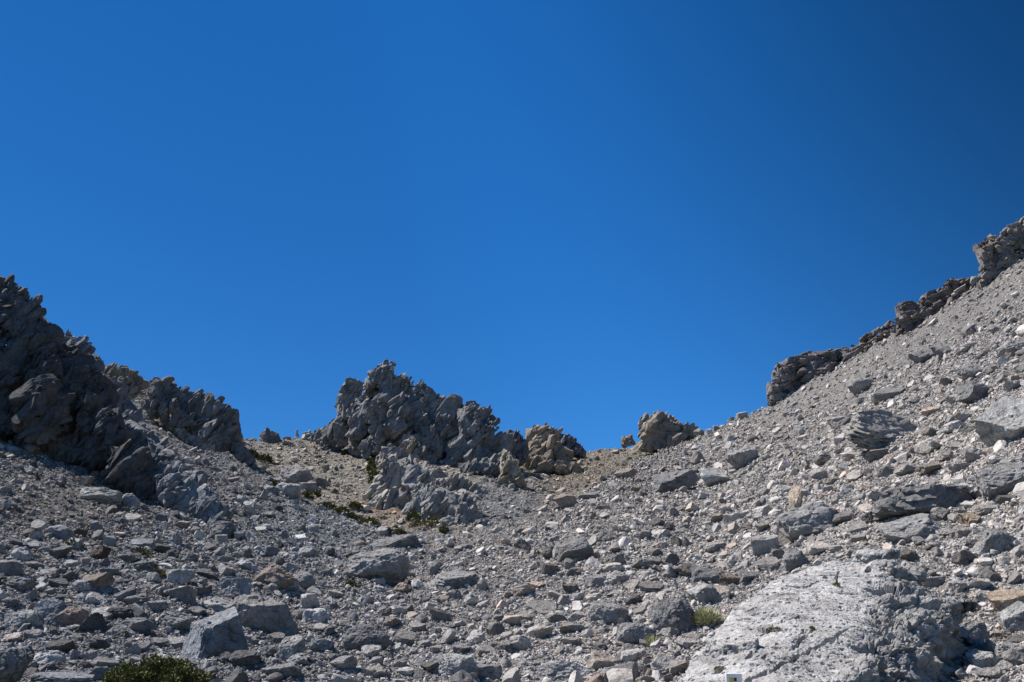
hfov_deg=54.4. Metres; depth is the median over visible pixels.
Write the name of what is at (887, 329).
rock outcrop
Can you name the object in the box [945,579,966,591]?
stone
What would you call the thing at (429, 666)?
stone
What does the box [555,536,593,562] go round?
boulder
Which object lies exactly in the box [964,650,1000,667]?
boulder
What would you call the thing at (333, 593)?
stone
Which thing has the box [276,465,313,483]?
boulder
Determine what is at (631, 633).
boulder
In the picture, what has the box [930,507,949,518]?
stone
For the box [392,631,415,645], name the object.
stone
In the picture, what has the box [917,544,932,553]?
stone
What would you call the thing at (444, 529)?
cushion plant
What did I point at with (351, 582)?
cushion plant
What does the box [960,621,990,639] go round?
boulder
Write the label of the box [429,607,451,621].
stone
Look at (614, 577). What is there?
stone
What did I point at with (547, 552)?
stone
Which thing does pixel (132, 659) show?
stone
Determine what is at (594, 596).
stone
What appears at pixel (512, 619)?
stone
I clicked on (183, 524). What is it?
stone
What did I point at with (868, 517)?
stone
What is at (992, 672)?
stone
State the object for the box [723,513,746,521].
stone
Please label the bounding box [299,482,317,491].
boulder
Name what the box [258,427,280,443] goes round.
rock pinnacle
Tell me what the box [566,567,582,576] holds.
stone
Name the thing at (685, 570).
stone
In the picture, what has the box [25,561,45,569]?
stone
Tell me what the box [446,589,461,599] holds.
stone
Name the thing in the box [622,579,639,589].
stone
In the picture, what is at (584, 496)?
boulder
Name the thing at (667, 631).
stone
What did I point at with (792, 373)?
crag
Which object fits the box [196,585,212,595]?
stone
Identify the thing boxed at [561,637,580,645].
stone
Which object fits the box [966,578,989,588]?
stone
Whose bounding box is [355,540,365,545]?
boulder
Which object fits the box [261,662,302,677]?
boulder
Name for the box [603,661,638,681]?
boulder
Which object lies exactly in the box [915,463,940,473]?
stone
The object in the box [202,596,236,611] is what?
boulder
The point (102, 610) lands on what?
boulder
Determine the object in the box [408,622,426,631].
stone
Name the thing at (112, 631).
boulder
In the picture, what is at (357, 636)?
boulder
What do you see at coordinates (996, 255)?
crag
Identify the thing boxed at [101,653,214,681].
bush
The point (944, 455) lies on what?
stone
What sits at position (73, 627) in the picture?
stone
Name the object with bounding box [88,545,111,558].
stone
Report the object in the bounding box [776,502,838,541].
boulder
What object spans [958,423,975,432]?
stone
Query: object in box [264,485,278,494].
stone
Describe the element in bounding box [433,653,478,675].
boulder
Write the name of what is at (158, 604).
stone
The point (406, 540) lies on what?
boulder
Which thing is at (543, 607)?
stone
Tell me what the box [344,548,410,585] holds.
boulder
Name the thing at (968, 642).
stone
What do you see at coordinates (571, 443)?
rock outcrop
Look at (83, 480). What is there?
boulder
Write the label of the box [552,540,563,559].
boulder
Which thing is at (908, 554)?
stone
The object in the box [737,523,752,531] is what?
stone
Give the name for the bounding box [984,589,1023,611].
boulder
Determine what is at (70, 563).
stone
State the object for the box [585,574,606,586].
boulder
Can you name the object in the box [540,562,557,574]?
stone
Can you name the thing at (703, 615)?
grass tuft
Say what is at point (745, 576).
boulder
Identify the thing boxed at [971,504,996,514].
stone
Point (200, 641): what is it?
boulder
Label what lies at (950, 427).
stone
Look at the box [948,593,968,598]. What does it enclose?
stone
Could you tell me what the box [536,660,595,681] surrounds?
boulder
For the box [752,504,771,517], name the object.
stone
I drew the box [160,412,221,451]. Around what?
rock outcrop
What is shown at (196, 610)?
stone
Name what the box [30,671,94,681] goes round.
boulder
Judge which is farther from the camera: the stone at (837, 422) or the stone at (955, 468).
the stone at (837, 422)
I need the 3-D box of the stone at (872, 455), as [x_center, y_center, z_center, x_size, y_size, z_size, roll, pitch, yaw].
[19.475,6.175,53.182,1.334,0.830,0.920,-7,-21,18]
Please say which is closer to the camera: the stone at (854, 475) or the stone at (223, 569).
the stone at (223, 569)
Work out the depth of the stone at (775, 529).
40.73 m
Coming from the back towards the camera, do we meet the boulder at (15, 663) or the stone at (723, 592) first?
the stone at (723, 592)
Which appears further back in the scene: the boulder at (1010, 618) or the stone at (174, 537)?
the stone at (174, 537)
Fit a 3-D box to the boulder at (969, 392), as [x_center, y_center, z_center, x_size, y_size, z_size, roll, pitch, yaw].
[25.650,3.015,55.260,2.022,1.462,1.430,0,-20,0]
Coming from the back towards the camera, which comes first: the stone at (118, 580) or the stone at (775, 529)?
the stone at (775, 529)
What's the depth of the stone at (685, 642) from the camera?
17.07 m
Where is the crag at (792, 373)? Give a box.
[766,336,875,406]
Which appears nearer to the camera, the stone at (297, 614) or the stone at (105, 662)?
the stone at (105, 662)
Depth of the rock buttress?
96.91 m
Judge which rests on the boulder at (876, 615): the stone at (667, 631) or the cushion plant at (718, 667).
the cushion plant at (718, 667)
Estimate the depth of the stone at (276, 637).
21.00 m
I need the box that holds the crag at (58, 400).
[0,274,154,500]
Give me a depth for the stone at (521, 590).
31.01 m
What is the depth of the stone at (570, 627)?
19.79 m
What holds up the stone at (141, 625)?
on the terrain
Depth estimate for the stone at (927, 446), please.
48.64 m
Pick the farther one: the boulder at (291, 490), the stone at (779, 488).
the boulder at (291, 490)
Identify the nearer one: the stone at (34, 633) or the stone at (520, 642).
the stone at (34, 633)
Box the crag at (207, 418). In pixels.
[143,376,259,469]
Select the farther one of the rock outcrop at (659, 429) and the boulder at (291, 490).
the rock outcrop at (659, 429)
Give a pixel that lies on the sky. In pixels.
(586, 218)
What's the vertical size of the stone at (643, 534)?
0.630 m
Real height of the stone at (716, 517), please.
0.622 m
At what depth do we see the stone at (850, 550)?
30.29 m
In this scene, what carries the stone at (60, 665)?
on the terrain
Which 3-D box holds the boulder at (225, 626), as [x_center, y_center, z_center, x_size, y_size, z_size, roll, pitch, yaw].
[-4.225,4.350,14.515,0.977,0.945,0.720,5,-21,-14]
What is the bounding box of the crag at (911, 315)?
[894,287,951,337]
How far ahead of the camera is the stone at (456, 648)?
19.20 m
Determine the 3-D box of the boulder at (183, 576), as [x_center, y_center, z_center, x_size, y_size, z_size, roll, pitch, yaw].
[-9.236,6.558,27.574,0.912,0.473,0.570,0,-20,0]
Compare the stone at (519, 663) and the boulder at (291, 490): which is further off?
the boulder at (291, 490)
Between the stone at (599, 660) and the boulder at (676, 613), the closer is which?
the stone at (599, 660)
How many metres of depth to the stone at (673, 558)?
38.24 m
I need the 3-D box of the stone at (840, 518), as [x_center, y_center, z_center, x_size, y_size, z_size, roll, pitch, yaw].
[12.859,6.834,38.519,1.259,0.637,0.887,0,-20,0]
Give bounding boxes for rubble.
[0,259,1023,681]
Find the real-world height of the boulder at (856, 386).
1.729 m
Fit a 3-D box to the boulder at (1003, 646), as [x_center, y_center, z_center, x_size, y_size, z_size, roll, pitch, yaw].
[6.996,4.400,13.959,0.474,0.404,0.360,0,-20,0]
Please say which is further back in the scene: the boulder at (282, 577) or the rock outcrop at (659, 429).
the rock outcrop at (659, 429)
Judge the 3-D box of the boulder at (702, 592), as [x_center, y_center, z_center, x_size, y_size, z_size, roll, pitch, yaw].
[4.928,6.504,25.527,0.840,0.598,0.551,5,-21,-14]
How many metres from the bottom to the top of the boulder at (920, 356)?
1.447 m
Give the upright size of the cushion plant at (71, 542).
0.374 m
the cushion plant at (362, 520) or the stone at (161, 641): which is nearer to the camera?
the stone at (161, 641)
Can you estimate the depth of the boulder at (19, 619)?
18.80 m
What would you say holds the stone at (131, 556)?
on the terrain
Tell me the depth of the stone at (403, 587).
34.79 m
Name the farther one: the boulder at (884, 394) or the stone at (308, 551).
the boulder at (884, 394)
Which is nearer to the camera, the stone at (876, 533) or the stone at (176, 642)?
the stone at (176, 642)
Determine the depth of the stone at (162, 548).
36.63 m
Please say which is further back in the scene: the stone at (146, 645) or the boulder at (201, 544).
the boulder at (201, 544)
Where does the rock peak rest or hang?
on the terrain
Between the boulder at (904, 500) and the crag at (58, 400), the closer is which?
the boulder at (904, 500)
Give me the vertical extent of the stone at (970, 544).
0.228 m
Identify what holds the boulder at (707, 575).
on the terrain
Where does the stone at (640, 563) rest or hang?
on the terrain
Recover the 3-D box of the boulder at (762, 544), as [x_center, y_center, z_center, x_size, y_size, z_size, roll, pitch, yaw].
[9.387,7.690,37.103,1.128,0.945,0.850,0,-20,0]
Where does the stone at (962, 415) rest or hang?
on the terrain
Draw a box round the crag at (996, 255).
[973,216,1023,289]
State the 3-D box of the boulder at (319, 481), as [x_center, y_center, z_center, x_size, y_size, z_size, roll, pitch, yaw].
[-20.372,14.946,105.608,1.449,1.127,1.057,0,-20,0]
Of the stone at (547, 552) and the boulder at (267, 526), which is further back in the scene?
the boulder at (267, 526)
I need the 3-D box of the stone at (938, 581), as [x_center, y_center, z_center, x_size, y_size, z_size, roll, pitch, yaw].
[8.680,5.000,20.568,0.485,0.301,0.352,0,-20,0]
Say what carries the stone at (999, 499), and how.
on the terrain
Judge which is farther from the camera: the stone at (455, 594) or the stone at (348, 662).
the stone at (455, 594)
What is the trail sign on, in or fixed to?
attached to the boulder at (876, 615)
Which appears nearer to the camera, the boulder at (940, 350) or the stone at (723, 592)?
the stone at (723, 592)
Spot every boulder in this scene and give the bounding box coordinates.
[0,645,35,681]
[1,609,44,627]
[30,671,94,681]
[33,599,67,625]
[33,650,65,665]
[43,525,74,540]
[51,606,88,624]
[76,476,94,485]
[79,487,122,505]
[82,572,114,588]
[90,606,113,618]
[90,656,114,667]
[106,625,133,637]
[115,586,136,601]
[120,493,139,507]
[130,538,155,549]
[157,610,194,628]
[166,569,195,583]
[180,624,215,659]
[190,606,248,655]
[196,541,204,547]
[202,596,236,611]
[204,521,234,538]
[219,576,251,596]
[236,594,298,636]
[254,564,293,588]
[261,524,270,528]
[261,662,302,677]
[275,634,304,658]
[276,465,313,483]
[276,482,301,497]
[293,570,314,588]
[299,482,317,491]
[301,608,329,623]
[309,638,334,651]
[313,477,326,486]
[342,623,390,650]
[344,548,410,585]
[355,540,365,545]
[370,534,420,547]
[429,570,479,588]
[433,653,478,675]
[477,664,501,679]
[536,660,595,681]
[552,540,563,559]
[553,492,578,508]
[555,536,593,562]
[578,492,599,499]
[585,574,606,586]
[587,600,627,624]
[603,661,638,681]
[609,553,625,563]
[614,468,637,477]
[616,622,655,644]
[616,645,653,659]
[651,469,698,492]
[651,598,694,631]
[652,655,677,674]
[678,547,977,681]
[686,583,716,602]
[691,566,720,583]
[698,468,728,486]
[717,570,739,583]
[725,446,757,468]
[738,570,758,583]
[750,534,779,555]
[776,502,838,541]
[783,548,808,570]
[789,485,801,508]
[793,425,804,436]
[842,408,918,450]
[847,378,873,394]
[872,484,973,520]
[873,388,904,401]
[877,513,942,543]
[908,349,933,363]
[930,345,951,357]
[939,666,955,678]
[955,381,992,403]
[957,363,983,379]
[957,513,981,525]
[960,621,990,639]
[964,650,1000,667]
[972,528,1016,554]
[974,462,1023,500]
[975,396,1023,447]
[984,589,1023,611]
[995,338,1023,357]
[995,640,1023,659]
[996,601,1023,633]
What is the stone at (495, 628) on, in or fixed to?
on the terrain
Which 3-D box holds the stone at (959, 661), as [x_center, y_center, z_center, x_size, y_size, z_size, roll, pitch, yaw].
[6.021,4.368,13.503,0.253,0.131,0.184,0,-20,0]
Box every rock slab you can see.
[400,464,491,526]
[951,284,965,295]
[970,275,980,285]
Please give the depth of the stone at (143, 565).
27.73 m
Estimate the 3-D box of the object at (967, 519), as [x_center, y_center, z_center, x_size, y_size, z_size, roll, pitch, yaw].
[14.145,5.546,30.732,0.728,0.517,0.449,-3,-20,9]
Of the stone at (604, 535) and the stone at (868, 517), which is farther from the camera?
the stone at (604, 535)
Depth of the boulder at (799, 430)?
84.27 m
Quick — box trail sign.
[726,673,741,681]
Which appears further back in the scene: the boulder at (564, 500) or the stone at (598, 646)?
the boulder at (564, 500)
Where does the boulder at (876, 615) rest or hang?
on the terrain
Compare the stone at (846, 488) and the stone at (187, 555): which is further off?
the stone at (846, 488)
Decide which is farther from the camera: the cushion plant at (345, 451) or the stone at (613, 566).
the cushion plant at (345, 451)
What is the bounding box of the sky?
[0,0,1023,451]
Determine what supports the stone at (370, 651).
on the terrain
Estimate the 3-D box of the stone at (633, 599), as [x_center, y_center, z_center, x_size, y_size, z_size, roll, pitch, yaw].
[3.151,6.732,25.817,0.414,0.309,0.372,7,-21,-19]
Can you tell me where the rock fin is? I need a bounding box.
[496,449,526,487]
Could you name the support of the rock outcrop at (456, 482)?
on the terrain
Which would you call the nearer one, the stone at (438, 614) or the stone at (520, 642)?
the stone at (520, 642)
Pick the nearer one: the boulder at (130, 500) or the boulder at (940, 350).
the boulder at (130, 500)
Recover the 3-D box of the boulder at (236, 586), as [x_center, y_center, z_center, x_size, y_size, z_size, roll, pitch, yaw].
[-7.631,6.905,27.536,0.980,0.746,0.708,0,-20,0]
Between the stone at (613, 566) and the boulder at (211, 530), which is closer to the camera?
the stone at (613, 566)
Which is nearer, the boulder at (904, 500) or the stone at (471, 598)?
the stone at (471, 598)
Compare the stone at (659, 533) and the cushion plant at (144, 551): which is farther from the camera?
the stone at (659, 533)
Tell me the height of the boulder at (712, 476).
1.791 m
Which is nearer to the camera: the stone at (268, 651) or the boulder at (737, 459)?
the stone at (268, 651)
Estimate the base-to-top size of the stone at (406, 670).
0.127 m
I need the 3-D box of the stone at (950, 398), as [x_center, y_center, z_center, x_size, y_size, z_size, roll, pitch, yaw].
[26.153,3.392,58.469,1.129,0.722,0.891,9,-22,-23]
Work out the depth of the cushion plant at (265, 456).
124.64 m
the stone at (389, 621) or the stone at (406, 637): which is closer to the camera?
the stone at (406, 637)
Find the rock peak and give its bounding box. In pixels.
[308,359,515,475]
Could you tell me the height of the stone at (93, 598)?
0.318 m
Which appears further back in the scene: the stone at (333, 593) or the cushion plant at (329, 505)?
the cushion plant at (329, 505)
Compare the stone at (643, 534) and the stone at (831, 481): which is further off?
the stone at (831, 481)
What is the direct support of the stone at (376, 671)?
on the terrain
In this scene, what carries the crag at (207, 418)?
on the terrain
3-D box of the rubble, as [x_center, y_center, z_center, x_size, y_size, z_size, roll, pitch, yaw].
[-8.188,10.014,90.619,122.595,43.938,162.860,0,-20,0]
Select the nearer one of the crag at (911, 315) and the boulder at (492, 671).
the boulder at (492, 671)
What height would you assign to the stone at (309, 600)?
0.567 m
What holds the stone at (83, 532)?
on the terrain
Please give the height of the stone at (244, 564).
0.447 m
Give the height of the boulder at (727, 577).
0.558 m
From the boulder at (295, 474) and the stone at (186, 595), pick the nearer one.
the stone at (186, 595)
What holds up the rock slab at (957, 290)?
on the terrain
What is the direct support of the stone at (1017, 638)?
on the terrain
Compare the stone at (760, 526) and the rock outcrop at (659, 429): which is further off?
the rock outcrop at (659, 429)
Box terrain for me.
[0,259,1023,681]
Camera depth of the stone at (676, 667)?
14.40 m
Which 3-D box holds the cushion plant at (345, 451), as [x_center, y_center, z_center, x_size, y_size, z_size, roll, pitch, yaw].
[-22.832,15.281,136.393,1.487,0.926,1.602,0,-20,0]
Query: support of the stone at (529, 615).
on the terrain
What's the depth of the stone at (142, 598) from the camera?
21.15 m
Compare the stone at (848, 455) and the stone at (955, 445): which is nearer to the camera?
the stone at (955, 445)
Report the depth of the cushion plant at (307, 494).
91.66 m
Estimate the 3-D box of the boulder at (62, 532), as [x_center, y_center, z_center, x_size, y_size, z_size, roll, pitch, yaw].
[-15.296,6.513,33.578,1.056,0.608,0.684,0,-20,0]
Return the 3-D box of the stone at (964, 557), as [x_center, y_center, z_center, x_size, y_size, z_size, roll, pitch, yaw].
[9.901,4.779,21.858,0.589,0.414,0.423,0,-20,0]
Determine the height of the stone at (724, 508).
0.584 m
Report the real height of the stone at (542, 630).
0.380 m
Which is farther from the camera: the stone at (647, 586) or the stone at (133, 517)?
the stone at (133, 517)
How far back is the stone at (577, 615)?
22.01 m
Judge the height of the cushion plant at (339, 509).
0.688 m
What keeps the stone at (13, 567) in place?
on the terrain
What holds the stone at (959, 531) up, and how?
on the terrain
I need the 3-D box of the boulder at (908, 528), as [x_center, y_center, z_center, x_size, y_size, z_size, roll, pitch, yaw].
[12.492,5.911,31.150,2.028,1.164,1.313,0,-20,0]
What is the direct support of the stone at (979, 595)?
on the terrain
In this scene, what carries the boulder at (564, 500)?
on the terrain
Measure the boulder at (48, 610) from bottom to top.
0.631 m
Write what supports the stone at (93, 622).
on the terrain
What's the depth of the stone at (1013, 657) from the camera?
13.26 m
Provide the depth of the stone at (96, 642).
15.79 m
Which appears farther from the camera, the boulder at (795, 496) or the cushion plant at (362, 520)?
the cushion plant at (362, 520)
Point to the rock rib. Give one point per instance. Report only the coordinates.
(178, 485)
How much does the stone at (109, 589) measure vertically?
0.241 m
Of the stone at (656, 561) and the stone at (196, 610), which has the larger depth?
the stone at (656, 561)
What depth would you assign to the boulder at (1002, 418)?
39.12 m
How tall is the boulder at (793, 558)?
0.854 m
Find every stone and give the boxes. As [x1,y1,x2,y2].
[0,559,24,575]
[0,597,18,606]
[3,632,21,641]
[6,576,36,589]
[11,547,32,560]
[23,629,46,638]
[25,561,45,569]
[29,531,44,538]
[43,660,66,670]
[45,638,76,652]
[48,578,69,587]
[49,545,72,559]
[60,571,78,579]
[64,537,83,549]
[64,559,80,566]
[67,624,78,630]
[71,580,93,591]
[72,528,87,536]
[74,612,108,632]
[82,635,110,648]
[85,592,105,604]
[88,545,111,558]
[96,658,118,666]
[98,585,114,593]
[106,606,132,618]
[112,630,128,638]
[115,577,129,584]
[116,550,141,562]
[119,617,154,633]
[123,592,149,603]
[125,513,140,520]
[127,656,140,662]
[133,560,153,571]
[139,640,152,652]
[147,600,167,609]
[151,637,169,646]
[154,543,170,553]
[162,530,182,544]
[163,585,196,605]
[165,549,179,557]
[166,636,185,648]
[174,520,190,528]
[178,658,196,665]
[179,549,198,561]
[182,621,193,628]
[188,606,205,614]
[196,568,217,578]
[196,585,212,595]
[217,564,236,575]
[217,651,231,662]
[229,649,262,666]
[233,559,257,572]
[245,635,258,644]
[261,645,276,657]
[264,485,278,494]
[269,632,284,643]
[287,653,309,664]
[292,608,306,619]
[298,546,319,557]
[300,593,319,608]
[328,590,344,597]
[330,655,357,669]
[361,645,381,657]
[363,665,389,677]
[382,616,400,626]
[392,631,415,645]
[394,582,412,592]
[396,667,413,674]
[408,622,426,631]
[420,661,438,671]
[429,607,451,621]
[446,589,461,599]
[452,644,470,652]
[464,593,477,604]
[466,630,485,645]
[475,645,492,655]
[486,621,504,635]
[495,641,512,651]
[502,614,521,624]
[509,635,532,650]
[513,584,531,595]
[513,659,528,667]
[516,610,535,620]
[527,599,558,614]
[527,622,553,637]
[528,581,544,587]
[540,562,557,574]
[542,545,553,558]
[547,612,565,622]
[560,622,583,632]
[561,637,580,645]
[562,583,579,592]
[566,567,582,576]
[567,610,586,622]
[585,593,602,600]
[587,650,623,668]
[590,642,607,650]
[598,530,617,541]
[604,562,623,571]
[606,570,629,584]
[620,648,646,661]
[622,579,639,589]
[624,594,642,604]
[631,559,650,568]
[632,530,651,538]
[638,581,663,591]
[646,548,662,555]
[646,557,661,565]
[651,529,670,538]
[659,627,679,636]
[661,553,679,565]
[669,660,688,674]
[673,564,693,576]
[674,638,696,647]
[704,542,726,552]
[710,513,722,521]
[712,585,729,601]
[716,504,731,512]
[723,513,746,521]
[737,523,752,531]
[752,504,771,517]
[753,556,780,570]
[755,522,769,531]
[770,485,791,493]
[770,548,784,559]
[771,525,779,534]
[778,533,790,546]
[805,540,831,555]
[808,468,827,480]
[814,454,830,464]
[826,415,851,428]
[826,477,838,484]
[831,511,855,524]
[839,450,858,460]
[840,484,853,493]
[845,546,860,557]
[846,470,864,481]
[848,521,867,532]
[861,511,873,522]
[864,449,887,463]
[866,491,882,500]
[874,529,881,535]
[876,464,894,477]
[893,464,915,475]
[899,548,920,560]
[907,394,921,402]
[914,439,942,455]
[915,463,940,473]
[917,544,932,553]
[920,407,940,416]
[920,576,945,587]
[921,427,938,436]
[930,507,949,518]
[936,451,953,460]
[938,529,950,535]
[942,420,964,433]
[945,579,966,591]
[946,394,956,403]
[948,462,970,474]
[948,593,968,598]
[950,441,961,449]
[950,525,972,538]
[951,549,976,564]
[951,658,963,665]
[955,410,974,420]
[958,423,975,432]
[959,342,976,352]
[961,637,974,646]
[964,448,982,461]
[964,540,978,547]
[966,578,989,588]
[970,488,980,497]
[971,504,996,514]
[973,590,991,601]
[974,604,981,611]
[977,667,1003,678]
[978,566,1001,580]
[982,365,997,375]
[988,521,1005,529]
[990,630,1011,638]
[993,495,1016,503]
[994,660,1012,671]
[1001,649,1023,665]
[1002,380,1019,390]
[1009,635,1023,642]
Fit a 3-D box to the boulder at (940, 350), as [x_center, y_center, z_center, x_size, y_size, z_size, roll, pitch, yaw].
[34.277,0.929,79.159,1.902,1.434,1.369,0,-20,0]
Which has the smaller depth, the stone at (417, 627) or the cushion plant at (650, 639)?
the cushion plant at (650, 639)
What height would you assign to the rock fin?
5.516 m
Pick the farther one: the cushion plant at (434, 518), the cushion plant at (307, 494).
the cushion plant at (307, 494)
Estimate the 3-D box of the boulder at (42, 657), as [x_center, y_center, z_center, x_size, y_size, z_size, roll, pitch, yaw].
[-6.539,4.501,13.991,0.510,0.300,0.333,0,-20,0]
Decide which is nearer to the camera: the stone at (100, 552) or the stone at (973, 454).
the stone at (100, 552)
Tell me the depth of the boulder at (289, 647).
10.95 m
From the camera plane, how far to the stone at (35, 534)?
31.06 m
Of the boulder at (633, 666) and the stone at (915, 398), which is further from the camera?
the stone at (915, 398)
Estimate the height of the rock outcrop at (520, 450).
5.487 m
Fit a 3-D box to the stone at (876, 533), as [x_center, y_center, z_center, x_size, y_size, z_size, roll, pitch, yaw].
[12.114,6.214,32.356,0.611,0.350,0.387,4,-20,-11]
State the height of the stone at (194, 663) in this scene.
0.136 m
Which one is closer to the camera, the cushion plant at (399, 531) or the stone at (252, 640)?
the stone at (252, 640)
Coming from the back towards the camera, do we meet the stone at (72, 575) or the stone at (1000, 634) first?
the stone at (72, 575)
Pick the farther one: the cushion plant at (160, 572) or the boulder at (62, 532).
the boulder at (62, 532)
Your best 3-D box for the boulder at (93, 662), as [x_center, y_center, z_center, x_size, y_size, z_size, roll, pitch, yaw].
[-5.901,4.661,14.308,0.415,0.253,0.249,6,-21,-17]
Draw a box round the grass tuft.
[692,605,724,625]
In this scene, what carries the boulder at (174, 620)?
on the terrain
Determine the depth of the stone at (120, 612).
20.20 m
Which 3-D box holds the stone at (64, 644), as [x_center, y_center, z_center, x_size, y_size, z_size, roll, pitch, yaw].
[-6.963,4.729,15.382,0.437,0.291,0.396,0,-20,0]
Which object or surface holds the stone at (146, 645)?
on the terrain
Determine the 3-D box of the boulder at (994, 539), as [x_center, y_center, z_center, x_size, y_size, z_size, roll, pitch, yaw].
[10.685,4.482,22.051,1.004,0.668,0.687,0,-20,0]
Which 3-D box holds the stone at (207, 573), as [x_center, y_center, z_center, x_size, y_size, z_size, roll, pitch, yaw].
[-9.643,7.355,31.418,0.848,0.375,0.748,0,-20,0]
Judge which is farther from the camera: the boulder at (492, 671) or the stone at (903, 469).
the stone at (903, 469)
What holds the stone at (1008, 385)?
on the terrain
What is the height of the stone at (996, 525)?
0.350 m
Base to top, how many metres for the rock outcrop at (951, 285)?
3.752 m
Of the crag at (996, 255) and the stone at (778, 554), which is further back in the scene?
the crag at (996, 255)
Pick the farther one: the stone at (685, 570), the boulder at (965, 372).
the boulder at (965, 372)
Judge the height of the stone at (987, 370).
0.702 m
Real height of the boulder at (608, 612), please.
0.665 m
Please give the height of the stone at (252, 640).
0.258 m
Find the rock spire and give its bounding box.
[303,430,312,436]
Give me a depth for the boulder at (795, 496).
47.32 m
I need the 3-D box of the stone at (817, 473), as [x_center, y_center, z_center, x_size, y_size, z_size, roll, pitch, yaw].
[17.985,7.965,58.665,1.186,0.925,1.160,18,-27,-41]
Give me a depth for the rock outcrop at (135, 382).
95.74 m
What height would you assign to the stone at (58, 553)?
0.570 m
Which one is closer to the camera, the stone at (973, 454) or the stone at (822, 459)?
the stone at (973, 454)
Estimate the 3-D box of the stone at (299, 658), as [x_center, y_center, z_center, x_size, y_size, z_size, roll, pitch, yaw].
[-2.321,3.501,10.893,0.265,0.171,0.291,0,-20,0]
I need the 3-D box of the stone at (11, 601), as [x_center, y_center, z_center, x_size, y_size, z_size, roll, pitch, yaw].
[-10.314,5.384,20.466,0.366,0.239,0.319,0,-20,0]
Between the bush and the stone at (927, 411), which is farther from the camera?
the stone at (927, 411)
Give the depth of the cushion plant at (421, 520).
79.26 m
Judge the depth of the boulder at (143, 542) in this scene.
35.77 m
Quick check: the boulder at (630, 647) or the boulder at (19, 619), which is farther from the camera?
the boulder at (19, 619)
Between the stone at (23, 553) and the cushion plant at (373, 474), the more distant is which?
the cushion plant at (373, 474)
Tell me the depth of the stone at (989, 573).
20.28 m
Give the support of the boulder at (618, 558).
on the terrain
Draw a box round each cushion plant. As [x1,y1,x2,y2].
[65,538,84,547]
[130,545,153,557]
[151,569,166,577]
[249,449,258,456]
[255,453,274,461]
[267,478,277,485]
[302,490,315,498]
[312,489,322,496]
[316,501,337,509]
[333,505,349,512]
[340,449,349,453]
[344,511,359,518]
[344,578,358,586]
[348,501,362,508]
[354,516,381,525]
[366,456,376,471]
[366,466,379,483]
[393,527,407,533]
[404,509,421,520]
[408,516,436,528]
[427,516,440,523]
[439,525,449,532]
[643,633,658,645]
[714,666,726,670]
[766,626,781,630]
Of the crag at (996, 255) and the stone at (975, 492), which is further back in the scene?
the crag at (996, 255)
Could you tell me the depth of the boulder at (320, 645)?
11.34 m
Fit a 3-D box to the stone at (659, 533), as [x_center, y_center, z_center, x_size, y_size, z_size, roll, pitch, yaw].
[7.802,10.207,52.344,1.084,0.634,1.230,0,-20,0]
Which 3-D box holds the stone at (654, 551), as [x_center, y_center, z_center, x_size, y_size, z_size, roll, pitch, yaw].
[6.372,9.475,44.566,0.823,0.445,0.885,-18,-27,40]
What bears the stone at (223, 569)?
on the terrain
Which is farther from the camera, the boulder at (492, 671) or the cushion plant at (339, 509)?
the cushion plant at (339, 509)
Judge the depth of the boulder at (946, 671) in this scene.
12.73 m
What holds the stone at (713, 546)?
on the terrain
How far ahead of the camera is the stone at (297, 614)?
23.33 m
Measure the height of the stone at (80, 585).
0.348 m
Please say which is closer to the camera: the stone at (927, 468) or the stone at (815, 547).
the stone at (815, 547)
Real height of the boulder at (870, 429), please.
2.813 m
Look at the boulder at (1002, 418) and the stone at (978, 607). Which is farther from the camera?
the boulder at (1002, 418)
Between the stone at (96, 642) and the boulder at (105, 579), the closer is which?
the stone at (96, 642)
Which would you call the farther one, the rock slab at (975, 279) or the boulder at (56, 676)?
the rock slab at (975, 279)
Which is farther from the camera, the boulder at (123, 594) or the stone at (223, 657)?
the boulder at (123, 594)
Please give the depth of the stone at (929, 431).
53.70 m
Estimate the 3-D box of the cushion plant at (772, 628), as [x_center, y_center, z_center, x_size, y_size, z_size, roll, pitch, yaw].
[3.263,3.582,12.378,0.192,0.068,0.211,0,-20,0]
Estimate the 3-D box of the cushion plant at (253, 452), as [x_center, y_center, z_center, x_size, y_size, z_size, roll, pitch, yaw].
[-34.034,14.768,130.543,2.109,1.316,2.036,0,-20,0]
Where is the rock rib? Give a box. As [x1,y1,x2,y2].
[62,329,233,523]
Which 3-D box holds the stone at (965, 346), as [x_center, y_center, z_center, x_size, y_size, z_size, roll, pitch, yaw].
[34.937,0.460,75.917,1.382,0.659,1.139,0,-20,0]
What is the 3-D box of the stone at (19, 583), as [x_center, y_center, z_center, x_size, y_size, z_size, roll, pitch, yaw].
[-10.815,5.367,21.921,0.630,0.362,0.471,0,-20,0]
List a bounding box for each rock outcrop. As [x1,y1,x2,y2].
[103,363,149,399]
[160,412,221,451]
[375,444,488,493]
[505,429,528,467]
[522,422,581,474]
[558,433,585,458]
[621,409,698,452]
[852,320,896,356]
[941,278,976,307]
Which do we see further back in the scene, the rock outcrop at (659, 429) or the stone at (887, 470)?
the rock outcrop at (659, 429)
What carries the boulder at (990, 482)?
on the terrain
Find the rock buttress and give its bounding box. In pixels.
[362,452,425,509]
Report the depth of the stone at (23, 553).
27.65 m
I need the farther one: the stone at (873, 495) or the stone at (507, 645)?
the stone at (873, 495)
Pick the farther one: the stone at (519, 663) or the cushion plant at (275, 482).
the cushion plant at (275, 482)
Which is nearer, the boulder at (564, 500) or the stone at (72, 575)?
the stone at (72, 575)
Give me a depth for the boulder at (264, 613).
21.63 m
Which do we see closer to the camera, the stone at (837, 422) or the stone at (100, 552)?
the stone at (100, 552)
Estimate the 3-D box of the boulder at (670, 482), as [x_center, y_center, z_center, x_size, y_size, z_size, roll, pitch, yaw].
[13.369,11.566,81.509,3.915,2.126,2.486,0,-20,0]

